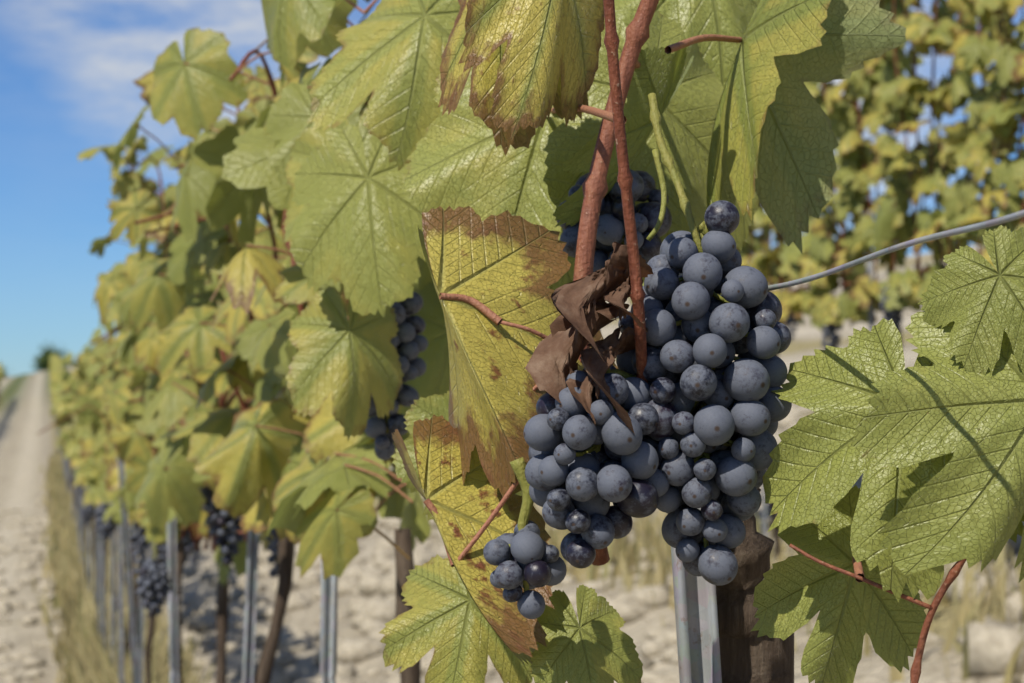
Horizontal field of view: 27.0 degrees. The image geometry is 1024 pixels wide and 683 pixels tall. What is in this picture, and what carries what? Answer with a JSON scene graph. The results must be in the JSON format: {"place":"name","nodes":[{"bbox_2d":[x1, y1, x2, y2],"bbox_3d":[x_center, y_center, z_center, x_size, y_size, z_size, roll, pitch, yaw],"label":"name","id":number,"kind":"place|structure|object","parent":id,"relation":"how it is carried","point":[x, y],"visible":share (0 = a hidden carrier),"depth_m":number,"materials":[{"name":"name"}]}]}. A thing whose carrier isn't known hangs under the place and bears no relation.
{"place":"outdoors","nodes":[
{"label":"outdoors","id":0,"kind":"place"},
{"bbox_2d":[0,245,1023,682],"bbox_3d":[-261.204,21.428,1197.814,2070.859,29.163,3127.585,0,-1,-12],"label":"terrain","id":1,"kind":"structure","parent":0,"point":[26,407],"depth_m":14.64,"materials":[{"name":"soil"}]},
{"bbox_2d":[0,352,79,459],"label":"vine leaves","id":2,"kind":"object","parent":1,"relation":"on","point":[56,370],"visible":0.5,"depth_m":34.67,"materials":[{"name":"green plant"}]},
{"bbox_2d":[0,0,1023,682],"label":"vine","id":3,"kind":"object","parent":1,"relation":"on","point":[454,156],"depth_m":1.17,"materials":[{"name":"green plant"}]},
{"bbox_2d":[136,169,791,618],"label":"grape bunches","id":4,"kind":"object","parent":3,"relation":"attached to","point":[648,467],"visible":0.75,"depth_m":0.88,"materials":[{"name":"food"}]},
{"bbox_2d":[62,285,902,574],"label":"grape berries","id":5,"kind":"object","parent":3,"relation":"attached to","point":[87,513],"visible":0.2,"depth_m":6.58,"materials":[{"name":"food"}]},
{"bbox_2d":[38,0,1023,682],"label":"vine shoots","id":6,"kind":"object","parent":3,"relation":"attached to","point":[612,116],"visible":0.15,"depth_m":1.00,"materials":[{"name":"brown plant"}]},
{"bbox_2d":[525,242,652,434],"bbox_3d":[0.033,0.002,0.872,0.053,0.086,0.063,0,-1,-12],"label":"dried leaf","id":7,"kind":"object","parent":3,"relation":"attached to","point":[576,325],"visible":0.99,"depth_m":0.87,"materials":[{"name":"brown plant"}]},
{"bbox_2d":[0,386,1023,682],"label":"stones","id":8,"kind":"object","parent":1,"relation":"on","point":[992,642],"visible":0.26,"depth_m":10.45,"materials":[{"name":"beige stone"}]},
{"bbox_2d":[54,4,1023,682],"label":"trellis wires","id":9,"kind":"object","parent":1,"relation":"on","point":[696,628],"visible":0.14,"depth_m":3.12,"materials":[{"name":"grey metal"}]},
{"bbox_2d":[0,0,1023,376],"label":"sky","id":10,"kind":"structure","parent":0,"point":[68,68],"materials":[{"name":"blue"}]},
{"bbox_2d":[30,448,1023,682],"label":"dry grass","id":11,"kind":"structure","parent":0,"point":[89,660],"depth_m":9.39,"materials":[{"name":"beige plant"}]},
{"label":"tree trunk and branches","id":12,"kind":"object","parent":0,"visible":0},
{"bbox_2d":[0,339,106,377],"bbox_3d":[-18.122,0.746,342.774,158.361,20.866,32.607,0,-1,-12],"label":"tree","id":13,"kind":"object","parent":12,"relation":"attached to","point":[43,361],"visible":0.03,"depth_m":331.25,"materials":[{"name":"green plant"}]}
]}

